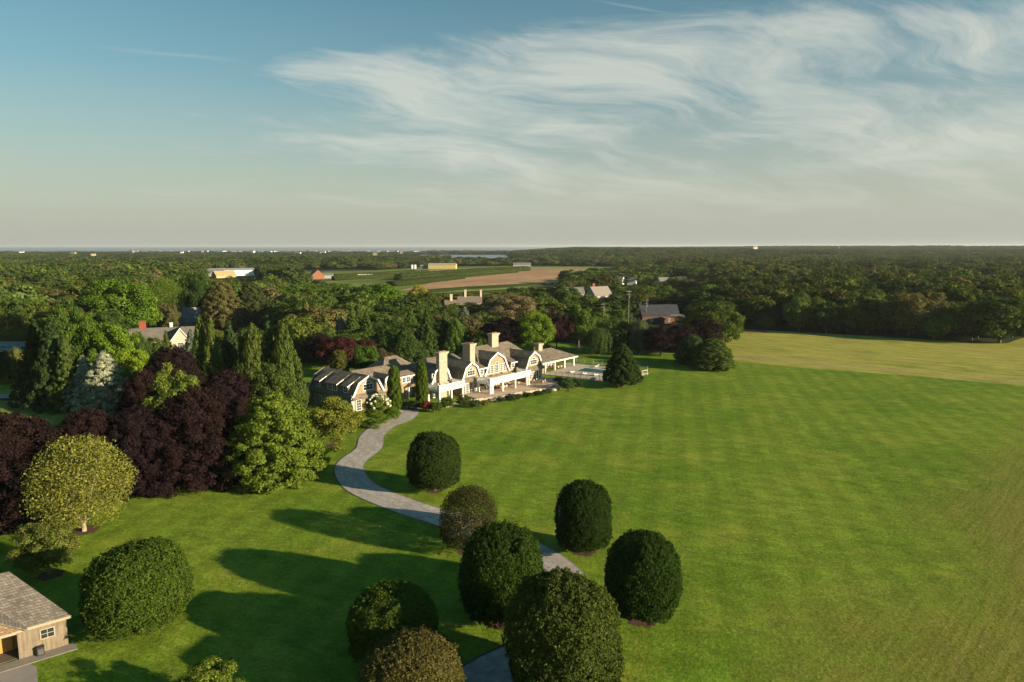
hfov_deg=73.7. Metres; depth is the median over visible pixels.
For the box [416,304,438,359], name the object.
spruce tree
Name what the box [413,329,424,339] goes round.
broadleaf tree
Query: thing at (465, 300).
stone chimney house
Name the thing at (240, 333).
woodland tree
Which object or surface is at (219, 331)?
woodland tree
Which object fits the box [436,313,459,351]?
spruce tree
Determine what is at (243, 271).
warehouse
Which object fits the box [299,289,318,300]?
woodland tree
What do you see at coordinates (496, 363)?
window
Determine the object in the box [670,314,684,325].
brick annex
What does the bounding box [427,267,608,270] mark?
stubble field
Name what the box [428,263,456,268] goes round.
yellow barn
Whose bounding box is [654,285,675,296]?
broadleaf tree
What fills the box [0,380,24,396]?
back lawn
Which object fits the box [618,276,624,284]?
village house
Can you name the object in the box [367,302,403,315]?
woodland tree
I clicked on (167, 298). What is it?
broadleaf tree
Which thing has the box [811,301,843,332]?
woodland tree
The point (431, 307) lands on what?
woodland tree
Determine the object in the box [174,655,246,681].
young shrub
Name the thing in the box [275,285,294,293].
broadleaf tree
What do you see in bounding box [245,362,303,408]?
broadleaf tree
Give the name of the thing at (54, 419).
side lawn
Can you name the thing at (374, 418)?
shrub
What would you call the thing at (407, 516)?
driveway edging
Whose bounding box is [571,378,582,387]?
shrub
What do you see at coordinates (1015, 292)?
woodland tree
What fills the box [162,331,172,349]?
spruce tree
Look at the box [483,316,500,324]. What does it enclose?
woodland tree
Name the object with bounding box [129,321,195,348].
neighbour house
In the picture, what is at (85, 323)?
woodland tree
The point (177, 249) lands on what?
sea
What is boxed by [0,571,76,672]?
wooden barn
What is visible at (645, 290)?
broadleaf tree
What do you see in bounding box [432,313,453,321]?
woodland tree
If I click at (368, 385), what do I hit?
window
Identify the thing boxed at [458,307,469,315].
blue spruce
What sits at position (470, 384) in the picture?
door
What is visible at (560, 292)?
broadleaf tree
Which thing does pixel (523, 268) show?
hedge
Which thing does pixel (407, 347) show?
spruce tree
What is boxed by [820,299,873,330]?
woodland tree
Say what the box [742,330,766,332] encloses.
road
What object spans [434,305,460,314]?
woodland tree
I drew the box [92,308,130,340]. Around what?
woodland tree
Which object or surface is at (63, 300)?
woodland tree
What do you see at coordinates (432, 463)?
clipped tree
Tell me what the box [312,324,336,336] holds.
woodland tree
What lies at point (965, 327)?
woodland tree
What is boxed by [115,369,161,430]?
copper beech
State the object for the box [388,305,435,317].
woodland tree
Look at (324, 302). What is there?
broadleaf tree
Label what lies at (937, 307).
woodland tree
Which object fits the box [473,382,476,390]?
door
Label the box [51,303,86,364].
broadleaf tree
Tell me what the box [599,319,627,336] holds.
woodland tree
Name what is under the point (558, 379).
shrub
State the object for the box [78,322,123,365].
broadleaf tree
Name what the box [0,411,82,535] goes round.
copper beech
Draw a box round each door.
[0,636,12,653]
[469,382,472,391]
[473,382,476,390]
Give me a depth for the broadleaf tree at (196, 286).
331.34 m
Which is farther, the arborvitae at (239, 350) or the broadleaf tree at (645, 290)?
the broadleaf tree at (645, 290)
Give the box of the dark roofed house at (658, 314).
[636,304,679,323]
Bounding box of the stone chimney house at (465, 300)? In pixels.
[457,290,481,305]
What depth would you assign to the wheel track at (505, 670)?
98.18 m
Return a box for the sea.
[0,247,560,257]
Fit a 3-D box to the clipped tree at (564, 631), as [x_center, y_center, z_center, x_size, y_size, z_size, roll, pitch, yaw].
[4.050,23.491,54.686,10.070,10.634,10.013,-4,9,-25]
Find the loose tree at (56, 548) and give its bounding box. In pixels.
[3,517,83,574]
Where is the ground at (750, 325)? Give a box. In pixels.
[0,253,1020,528]
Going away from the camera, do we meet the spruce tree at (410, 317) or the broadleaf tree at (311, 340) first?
the broadleaf tree at (311, 340)
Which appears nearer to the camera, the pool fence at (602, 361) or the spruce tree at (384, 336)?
the pool fence at (602, 361)
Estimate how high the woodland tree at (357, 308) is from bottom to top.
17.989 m
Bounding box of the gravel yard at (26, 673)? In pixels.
[0,663,37,681]
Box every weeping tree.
[582,326,613,355]
[627,318,650,354]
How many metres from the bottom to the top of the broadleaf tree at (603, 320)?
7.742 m
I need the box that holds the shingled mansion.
[308,332,577,411]
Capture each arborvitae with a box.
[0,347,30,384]
[127,331,153,366]
[190,315,209,382]
[201,316,225,380]
[231,338,254,379]
[238,323,266,397]
[265,322,310,407]
[440,317,467,353]
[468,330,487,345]
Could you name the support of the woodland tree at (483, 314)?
on the ground at (750, 325)
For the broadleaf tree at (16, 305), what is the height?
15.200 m
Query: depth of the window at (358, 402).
150.40 m
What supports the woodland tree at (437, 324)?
on the ground at (750, 325)
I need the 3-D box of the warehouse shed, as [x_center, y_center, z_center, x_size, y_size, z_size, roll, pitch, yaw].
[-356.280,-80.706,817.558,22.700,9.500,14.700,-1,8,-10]
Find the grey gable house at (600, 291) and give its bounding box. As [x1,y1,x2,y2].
[586,283,612,297]
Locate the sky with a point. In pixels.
(124, 123)
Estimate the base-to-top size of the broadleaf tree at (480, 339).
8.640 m
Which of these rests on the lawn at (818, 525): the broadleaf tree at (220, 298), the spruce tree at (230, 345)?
the spruce tree at (230, 345)
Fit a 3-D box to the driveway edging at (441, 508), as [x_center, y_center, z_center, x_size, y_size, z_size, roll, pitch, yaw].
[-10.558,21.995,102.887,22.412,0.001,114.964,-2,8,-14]
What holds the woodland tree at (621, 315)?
on the ground at (750, 325)
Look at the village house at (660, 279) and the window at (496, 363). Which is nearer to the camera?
the window at (496, 363)
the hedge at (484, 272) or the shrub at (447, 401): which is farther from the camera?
the hedge at (484, 272)
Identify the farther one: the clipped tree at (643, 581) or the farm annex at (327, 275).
the farm annex at (327, 275)
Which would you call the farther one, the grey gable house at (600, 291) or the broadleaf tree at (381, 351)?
the grey gable house at (600, 291)
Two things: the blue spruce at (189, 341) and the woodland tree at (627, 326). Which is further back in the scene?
the woodland tree at (627, 326)
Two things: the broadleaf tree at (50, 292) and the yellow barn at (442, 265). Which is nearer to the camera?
the broadleaf tree at (50, 292)
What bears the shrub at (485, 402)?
on the lawn at (818, 525)
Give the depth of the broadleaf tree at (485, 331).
232.32 m
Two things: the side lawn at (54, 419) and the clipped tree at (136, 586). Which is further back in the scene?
the side lawn at (54, 419)
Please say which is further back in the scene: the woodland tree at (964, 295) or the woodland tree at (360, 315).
the woodland tree at (964, 295)
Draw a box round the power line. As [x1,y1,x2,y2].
[458,292,646,310]
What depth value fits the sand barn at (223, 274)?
777.76 m
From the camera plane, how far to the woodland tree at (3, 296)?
298.86 m
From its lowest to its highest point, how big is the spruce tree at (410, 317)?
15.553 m
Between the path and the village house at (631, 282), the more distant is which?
the village house at (631, 282)
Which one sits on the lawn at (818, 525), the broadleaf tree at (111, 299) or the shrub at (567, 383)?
the shrub at (567, 383)
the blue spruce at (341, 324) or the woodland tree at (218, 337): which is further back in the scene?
the blue spruce at (341, 324)
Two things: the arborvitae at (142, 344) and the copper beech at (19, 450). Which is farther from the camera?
the arborvitae at (142, 344)
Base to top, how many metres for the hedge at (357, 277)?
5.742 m
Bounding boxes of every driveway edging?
[333,413,502,670]
[363,409,587,578]
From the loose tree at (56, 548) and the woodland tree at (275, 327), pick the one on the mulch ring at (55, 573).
the loose tree at (56, 548)
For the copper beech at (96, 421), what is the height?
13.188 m
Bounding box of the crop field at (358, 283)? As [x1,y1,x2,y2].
[307,266,597,294]
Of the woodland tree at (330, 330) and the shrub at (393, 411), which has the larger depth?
the woodland tree at (330, 330)
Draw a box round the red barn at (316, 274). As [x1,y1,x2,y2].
[310,269,323,278]
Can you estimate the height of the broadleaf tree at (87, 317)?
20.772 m
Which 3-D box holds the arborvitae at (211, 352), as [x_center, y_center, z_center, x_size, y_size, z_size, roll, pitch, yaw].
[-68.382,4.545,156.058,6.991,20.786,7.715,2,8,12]
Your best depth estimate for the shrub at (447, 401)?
151.36 m
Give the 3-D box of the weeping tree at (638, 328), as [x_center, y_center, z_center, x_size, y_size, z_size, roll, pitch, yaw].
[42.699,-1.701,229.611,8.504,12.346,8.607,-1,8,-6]
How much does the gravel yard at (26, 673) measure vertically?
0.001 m
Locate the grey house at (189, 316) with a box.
[177,303,202,326]
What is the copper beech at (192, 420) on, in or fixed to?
on the lawn at (818, 525)
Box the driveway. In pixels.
[335,406,583,681]
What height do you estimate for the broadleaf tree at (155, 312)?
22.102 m
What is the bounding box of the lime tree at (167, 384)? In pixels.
[140,362,201,412]
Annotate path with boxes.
[0,394,18,397]
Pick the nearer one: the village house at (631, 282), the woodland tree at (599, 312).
the woodland tree at (599, 312)
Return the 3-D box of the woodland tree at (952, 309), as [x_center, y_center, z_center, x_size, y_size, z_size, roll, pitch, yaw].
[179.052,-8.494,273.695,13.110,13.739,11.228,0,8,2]
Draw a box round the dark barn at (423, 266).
[420,265,427,268]
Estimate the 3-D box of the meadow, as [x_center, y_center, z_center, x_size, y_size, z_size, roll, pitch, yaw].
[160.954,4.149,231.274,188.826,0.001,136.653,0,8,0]
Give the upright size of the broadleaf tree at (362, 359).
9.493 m
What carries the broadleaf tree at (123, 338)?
on the ground at (750, 325)
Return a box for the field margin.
[446,285,552,292]
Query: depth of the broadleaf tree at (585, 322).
240.07 m
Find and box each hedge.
[0,328,28,340]
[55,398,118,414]
[331,270,429,279]
[333,270,415,275]
[386,274,465,285]
[393,268,517,280]
[394,266,530,276]
[406,286,554,295]
[409,282,552,292]
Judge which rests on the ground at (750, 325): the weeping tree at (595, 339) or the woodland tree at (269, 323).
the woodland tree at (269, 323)
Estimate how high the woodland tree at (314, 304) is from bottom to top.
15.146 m
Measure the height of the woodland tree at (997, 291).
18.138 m
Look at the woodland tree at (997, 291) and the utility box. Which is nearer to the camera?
the utility box
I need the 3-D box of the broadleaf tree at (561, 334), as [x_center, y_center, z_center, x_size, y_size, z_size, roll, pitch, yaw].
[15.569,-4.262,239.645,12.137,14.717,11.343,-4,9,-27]
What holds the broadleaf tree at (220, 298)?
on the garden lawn
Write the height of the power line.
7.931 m
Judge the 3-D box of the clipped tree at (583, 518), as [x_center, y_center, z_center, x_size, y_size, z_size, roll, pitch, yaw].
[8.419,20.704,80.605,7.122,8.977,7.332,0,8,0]
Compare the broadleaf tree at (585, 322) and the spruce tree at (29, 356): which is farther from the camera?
the broadleaf tree at (585, 322)
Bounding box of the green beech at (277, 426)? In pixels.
[217,390,330,494]
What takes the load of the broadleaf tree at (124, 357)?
on the ground at (750, 325)
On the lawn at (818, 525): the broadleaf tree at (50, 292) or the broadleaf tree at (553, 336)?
the broadleaf tree at (553, 336)
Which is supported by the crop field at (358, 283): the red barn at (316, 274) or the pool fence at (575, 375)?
the red barn at (316, 274)
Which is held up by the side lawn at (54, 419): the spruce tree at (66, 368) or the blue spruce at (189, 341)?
the spruce tree at (66, 368)
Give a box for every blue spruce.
[61,355,91,412]
[67,350,128,417]
[179,329,193,364]
[336,316,345,331]
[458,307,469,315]
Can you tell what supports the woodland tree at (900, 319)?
on the ground at (750, 325)
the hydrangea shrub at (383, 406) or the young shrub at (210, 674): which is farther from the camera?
the hydrangea shrub at (383, 406)
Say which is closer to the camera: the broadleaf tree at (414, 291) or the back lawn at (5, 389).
the back lawn at (5, 389)
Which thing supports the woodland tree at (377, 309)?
on the ground at (750, 325)
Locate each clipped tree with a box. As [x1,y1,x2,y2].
[76,535,194,643]
[345,578,439,665]
[357,624,466,681]
[405,430,461,490]
[438,483,498,552]
[456,517,544,629]
[500,565,625,681]
[553,477,613,554]
[603,528,683,625]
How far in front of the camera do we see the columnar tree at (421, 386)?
152.48 m
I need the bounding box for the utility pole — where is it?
[626,291,631,322]
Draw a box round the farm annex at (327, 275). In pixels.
[323,273,333,277]
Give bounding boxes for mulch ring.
[35,569,65,580]
[70,525,99,534]
[326,443,336,446]
[426,488,441,492]
[486,619,503,629]
[573,550,595,556]
[627,618,661,627]
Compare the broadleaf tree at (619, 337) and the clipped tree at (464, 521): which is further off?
the broadleaf tree at (619, 337)
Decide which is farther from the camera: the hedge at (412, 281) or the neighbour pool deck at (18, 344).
the hedge at (412, 281)
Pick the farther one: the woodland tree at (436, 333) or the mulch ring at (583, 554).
the woodland tree at (436, 333)
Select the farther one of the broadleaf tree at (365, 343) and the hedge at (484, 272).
the hedge at (484, 272)
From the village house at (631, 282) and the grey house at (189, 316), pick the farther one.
the village house at (631, 282)
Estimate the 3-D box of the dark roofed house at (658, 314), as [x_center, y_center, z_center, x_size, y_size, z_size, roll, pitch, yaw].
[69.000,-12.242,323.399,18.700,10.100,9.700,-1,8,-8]
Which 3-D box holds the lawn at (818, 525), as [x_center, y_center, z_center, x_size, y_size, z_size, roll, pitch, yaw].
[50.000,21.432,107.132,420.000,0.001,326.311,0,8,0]
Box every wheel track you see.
[352,406,563,681]
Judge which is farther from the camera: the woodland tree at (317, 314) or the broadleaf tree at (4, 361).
the woodland tree at (317, 314)
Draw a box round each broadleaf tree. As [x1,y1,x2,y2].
[0,296,39,325]
[0,348,11,383]
[38,287,69,297]
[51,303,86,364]
[62,312,102,362]
[78,276,156,326]
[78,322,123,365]
[97,324,146,375]
[111,349,148,379]
[113,284,162,328]
[146,337,165,352]
[148,276,186,325]
[158,303,181,326]
[177,272,209,307]
[199,278,244,331]
[235,282,271,329]
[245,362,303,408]
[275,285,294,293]
[288,282,324,295]
[301,331,332,364]
[311,299,339,310]
[312,336,357,363]
[325,282,352,290]
[329,349,349,370]
[350,340,377,357]
[350,344,380,369]
[356,283,402,302]
[374,348,393,359]
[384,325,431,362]
[407,284,427,297]
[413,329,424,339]
[476,323,500,342]
[480,316,526,344]
[482,293,536,318]
[516,309,555,350]
[539,322,555,347]
[543,308,574,348]
[548,284,580,302]
[564,304,598,347]
[576,294,599,305]
[593,315,618,327]
[605,326,632,349]
[635,288,656,295]
[642,325,680,355]
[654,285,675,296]
[663,324,696,351]
[673,300,745,342]
[673,334,702,364]
[687,315,722,340]
[688,337,736,371]
[693,283,723,291]
[717,313,744,342]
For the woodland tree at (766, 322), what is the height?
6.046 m
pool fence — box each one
[542,371,599,379]
[576,358,647,369]
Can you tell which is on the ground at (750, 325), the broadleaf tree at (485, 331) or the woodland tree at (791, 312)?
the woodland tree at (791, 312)
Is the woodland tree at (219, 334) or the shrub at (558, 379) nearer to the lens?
the shrub at (558, 379)
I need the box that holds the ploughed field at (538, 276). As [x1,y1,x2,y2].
[401,269,585,290]
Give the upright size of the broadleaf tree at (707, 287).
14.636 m
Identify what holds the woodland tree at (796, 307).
on the ground at (750, 325)
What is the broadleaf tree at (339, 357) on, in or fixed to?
on the lawn at (818, 525)
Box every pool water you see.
[0,346,14,348]
[577,368,603,372]
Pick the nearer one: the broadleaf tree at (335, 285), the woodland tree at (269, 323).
the woodland tree at (269, 323)
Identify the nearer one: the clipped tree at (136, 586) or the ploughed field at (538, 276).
the clipped tree at (136, 586)
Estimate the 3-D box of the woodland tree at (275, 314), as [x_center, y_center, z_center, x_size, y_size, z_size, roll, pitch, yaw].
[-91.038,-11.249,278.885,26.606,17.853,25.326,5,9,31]
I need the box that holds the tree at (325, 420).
[306,396,365,451]
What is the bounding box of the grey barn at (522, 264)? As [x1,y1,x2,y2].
[513,262,530,266]
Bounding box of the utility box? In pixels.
[36,644,44,656]
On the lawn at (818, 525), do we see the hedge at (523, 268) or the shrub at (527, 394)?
the shrub at (527, 394)
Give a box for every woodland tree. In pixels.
[0,294,9,310]
[0,311,19,328]
[17,316,24,327]
[21,299,50,334]
[38,302,99,329]
[53,296,74,307]
[58,306,91,323]
[63,314,100,327]
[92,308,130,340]
[205,329,223,332]
[216,332,237,340]
[217,335,241,350]
[235,326,275,349]
[258,292,317,326]
[261,325,294,333]
[267,321,275,340]
[275,315,322,359]
[284,306,356,328]
[285,299,316,316]
[291,302,322,321]
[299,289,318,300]
[299,300,312,324]
[301,331,380,359]
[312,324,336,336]
[314,293,337,306]
[322,313,328,330]
[333,329,348,334]
[337,301,379,313]
[346,312,363,324]
[355,298,362,315]
[356,313,399,323]
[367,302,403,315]
[369,313,403,332]
[371,306,391,312]
[372,322,419,341]
[387,315,416,323]
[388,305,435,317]
[406,323,442,338]
[413,302,439,313]
[416,312,436,322]
[431,321,440,330]
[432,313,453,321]
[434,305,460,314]
[435,310,457,317]
[436,321,467,337]
[450,312,485,340]
[470,311,495,326]
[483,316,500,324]
[590,307,625,323]
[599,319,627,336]
[602,316,631,330]
[609,309,633,322]
[755,316,775,329]
[783,291,813,330]
[783,298,814,326]
[802,295,826,329]
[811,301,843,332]
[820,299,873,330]
[842,289,882,330]
[876,291,889,305]
[877,295,909,333]
[880,290,935,336]
[914,309,961,339]
[915,288,949,312]
[917,302,945,337]
[941,285,981,304]
[944,304,967,336]
[949,302,967,333]
[951,300,988,339]
[962,293,1023,342]
[984,289,1004,298]
[987,286,1023,310]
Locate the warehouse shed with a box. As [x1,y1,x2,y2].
[208,270,224,276]
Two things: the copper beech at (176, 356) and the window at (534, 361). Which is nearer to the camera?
the copper beech at (176, 356)
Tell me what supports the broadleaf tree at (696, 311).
on the meadow
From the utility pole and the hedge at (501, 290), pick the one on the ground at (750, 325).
the utility pole
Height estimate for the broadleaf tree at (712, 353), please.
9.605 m
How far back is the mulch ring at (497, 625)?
65.18 m
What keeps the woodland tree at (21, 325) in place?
on the ground at (750, 325)
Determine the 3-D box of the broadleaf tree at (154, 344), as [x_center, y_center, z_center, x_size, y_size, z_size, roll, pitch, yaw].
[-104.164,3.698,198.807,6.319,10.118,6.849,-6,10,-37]
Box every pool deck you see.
[0,341,25,351]
[542,363,648,380]
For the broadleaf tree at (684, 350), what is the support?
on the lawn at (818, 525)
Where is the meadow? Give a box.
[724,329,1023,385]
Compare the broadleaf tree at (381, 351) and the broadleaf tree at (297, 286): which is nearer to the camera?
the broadleaf tree at (381, 351)
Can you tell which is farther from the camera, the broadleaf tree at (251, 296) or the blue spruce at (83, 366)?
the broadleaf tree at (251, 296)
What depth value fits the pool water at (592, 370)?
198.68 m
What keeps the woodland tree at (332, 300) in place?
on the ground at (750, 325)
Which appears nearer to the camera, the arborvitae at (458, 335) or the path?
the path
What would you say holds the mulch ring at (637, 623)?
on the lawn at (818, 525)
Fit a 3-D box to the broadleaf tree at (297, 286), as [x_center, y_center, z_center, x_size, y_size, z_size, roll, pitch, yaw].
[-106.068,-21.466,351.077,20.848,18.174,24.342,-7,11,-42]
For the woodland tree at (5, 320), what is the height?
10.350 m
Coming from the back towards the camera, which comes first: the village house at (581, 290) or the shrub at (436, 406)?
the village house at (581, 290)
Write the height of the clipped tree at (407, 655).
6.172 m
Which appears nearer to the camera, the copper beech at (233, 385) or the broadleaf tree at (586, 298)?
the copper beech at (233, 385)
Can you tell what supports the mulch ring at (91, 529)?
on the lawn at (818, 525)
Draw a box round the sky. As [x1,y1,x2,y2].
[0,0,1023,246]
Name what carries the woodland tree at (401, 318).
on the ground at (750, 325)
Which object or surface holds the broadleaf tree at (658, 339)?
on the lawn at (818, 525)
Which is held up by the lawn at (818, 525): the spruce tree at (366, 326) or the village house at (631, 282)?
the spruce tree at (366, 326)
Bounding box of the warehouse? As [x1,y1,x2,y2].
[207,268,254,275]
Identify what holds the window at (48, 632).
in the wooden barn at (31, 618)
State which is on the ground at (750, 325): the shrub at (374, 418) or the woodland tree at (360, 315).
the woodland tree at (360, 315)
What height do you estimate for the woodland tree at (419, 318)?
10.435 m
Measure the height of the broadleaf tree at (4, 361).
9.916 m
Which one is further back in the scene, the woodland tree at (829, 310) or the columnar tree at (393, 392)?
the woodland tree at (829, 310)
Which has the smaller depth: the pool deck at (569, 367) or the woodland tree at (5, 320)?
the pool deck at (569, 367)
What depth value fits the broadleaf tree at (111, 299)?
254.38 m
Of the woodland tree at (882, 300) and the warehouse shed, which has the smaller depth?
the woodland tree at (882, 300)
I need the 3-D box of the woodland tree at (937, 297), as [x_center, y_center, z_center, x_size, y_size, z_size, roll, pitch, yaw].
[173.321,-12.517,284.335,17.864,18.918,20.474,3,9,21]
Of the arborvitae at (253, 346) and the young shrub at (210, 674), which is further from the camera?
the arborvitae at (253, 346)
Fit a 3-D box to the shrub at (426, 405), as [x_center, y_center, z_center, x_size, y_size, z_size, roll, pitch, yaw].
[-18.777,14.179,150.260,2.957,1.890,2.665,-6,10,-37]
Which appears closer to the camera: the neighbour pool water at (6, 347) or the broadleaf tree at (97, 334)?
the broadleaf tree at (97, 334)
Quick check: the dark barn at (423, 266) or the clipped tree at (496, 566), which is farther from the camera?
the dark barn at (423, 266)
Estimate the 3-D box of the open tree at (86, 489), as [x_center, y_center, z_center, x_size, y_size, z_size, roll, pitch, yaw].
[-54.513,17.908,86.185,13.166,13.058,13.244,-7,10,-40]
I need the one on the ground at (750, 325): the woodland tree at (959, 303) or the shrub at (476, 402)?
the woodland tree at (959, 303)
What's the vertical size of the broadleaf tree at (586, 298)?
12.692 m
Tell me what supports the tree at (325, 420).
on the lawn at (818, 525)
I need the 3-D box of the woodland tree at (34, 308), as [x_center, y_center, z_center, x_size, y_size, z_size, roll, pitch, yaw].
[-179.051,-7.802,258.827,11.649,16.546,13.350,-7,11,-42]
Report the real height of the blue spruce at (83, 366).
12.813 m
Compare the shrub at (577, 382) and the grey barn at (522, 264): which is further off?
the grey barn at (522, 264)
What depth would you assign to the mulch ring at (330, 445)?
124.32 m
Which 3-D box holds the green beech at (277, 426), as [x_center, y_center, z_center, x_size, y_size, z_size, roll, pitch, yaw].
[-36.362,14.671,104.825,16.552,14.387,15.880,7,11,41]
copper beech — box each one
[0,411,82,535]
[50,406,138,505]
[101,404,192,504]
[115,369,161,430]
[137,384,253,498]
[141,344,206,392]
[200,368,262,433]
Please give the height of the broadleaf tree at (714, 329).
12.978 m
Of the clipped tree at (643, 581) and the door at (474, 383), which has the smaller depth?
the clipped tree at (643, 581)
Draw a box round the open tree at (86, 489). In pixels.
[18,433,139,532]
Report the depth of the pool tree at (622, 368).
173.27 m
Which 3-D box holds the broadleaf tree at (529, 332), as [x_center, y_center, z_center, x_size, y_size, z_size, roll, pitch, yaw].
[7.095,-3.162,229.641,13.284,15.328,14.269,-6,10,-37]
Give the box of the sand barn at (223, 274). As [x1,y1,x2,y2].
[211,270,235,277]
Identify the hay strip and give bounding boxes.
[732,353,1023,382]
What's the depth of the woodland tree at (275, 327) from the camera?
224.07 m
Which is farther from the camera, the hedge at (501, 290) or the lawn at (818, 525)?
the hedge at (501, 290)
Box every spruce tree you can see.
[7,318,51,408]
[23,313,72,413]
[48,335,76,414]
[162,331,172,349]
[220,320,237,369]
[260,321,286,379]
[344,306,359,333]
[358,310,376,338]
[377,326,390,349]
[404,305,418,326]
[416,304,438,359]
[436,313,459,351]
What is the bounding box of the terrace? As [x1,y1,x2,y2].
[459,377,558,398]
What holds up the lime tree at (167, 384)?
on the lawn at (818, 525)
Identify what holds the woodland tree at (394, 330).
on the lawn at (818, 525)
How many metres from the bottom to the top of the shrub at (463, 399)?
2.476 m
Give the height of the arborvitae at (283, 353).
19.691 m
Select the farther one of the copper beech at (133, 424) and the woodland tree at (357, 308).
the woodland tree at (357, 308)
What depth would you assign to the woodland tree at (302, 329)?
213.77 m
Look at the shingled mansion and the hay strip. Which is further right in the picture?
the hay strip
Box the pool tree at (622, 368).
[602,343,643,386]
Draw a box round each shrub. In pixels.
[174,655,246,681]
[360,410,392,428]
[361,393,391,413]
[383,406,401,418]
[401,399,410,406]
[407,400,421,408]
[420,401,431,409]
[431,402,441,410]
[441,397,453,406]
[456,394,471,404]
[469,398,482,407]
[481,400,488,405]
[505,394,521,399]
[522,392,533,396]
[532,391,544,394]
[553,377,562,381]
[557,377,575,391]
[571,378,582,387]
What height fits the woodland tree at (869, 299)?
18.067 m
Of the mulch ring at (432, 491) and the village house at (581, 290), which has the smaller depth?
the mulch ring at (432, 491)
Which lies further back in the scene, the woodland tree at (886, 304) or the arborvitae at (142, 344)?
the woodland tree at (886, 304)
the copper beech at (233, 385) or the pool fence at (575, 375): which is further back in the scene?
the pool fence at (575, 375)
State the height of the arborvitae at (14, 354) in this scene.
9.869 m
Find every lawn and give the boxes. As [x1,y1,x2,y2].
[0,341,1023,681]
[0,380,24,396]
[0,400,108,441]
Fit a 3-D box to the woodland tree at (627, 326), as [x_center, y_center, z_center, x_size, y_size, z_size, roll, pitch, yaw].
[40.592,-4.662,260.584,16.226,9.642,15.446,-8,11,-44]
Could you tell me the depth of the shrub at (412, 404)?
150.82 m
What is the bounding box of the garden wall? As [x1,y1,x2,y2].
[524,389,540,392]
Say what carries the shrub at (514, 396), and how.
on the lawn at (818, 525)
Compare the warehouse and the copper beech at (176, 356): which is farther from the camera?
the warehouse
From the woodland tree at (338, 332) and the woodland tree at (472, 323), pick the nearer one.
the woodland tree at (338, 332)
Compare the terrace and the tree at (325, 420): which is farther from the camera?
the terrace
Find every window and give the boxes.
[39,626,55,639]
[315,394,321,403]
[356,400,361,410]
[363,380,372,390]
[467,367,474,376]
[495,361,498,372]
[530,357,536,364]
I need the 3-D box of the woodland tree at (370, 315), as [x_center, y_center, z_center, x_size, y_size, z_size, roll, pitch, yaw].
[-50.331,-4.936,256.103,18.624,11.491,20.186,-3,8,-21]
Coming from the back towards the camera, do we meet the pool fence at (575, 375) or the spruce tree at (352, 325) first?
the spruce tree at (352, 325)
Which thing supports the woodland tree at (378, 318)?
on the ground at (750, 325)
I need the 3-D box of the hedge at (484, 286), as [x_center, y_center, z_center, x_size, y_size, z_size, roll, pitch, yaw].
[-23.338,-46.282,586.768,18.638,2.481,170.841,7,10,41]
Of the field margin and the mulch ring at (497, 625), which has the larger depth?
the field margin
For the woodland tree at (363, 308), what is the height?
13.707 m
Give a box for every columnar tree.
[386,365,401,409]
[415,360,428,407]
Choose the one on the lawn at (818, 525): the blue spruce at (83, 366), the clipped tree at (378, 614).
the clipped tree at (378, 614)
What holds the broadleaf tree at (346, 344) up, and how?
on the lawn at (818, 525)
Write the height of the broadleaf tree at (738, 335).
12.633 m
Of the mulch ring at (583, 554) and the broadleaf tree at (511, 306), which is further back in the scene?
the broadleaf tree at (511, 306)
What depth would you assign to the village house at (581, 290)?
465.81 m
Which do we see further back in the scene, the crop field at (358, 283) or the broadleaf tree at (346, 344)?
the crop field at (358, 283)
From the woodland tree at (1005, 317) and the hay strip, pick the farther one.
the woodland tree at (1005, 317)
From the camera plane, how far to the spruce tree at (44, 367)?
149.62 m
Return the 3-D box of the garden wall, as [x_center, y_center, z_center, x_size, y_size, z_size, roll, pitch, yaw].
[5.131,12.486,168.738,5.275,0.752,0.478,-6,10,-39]
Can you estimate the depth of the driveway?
97.03 m
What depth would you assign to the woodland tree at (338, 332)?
231.06 m
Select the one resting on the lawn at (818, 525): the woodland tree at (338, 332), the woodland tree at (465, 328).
the woodland tree at (465, 328)
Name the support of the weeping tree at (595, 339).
on the lawn at (818, 525)
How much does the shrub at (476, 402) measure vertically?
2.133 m
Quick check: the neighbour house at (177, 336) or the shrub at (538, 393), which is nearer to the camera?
the shrub at (538, 393)
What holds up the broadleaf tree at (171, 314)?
on the ground at (750, 325)
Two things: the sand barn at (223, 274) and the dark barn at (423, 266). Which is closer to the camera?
the sand barn at (223, 274)
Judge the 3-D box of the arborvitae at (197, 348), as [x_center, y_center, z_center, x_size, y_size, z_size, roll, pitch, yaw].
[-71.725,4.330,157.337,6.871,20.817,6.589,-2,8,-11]
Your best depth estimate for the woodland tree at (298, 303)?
267.03 m
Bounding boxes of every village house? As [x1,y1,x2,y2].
[566,287,584,295]
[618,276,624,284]
[627,276,636,284]
[656,277,667,281]

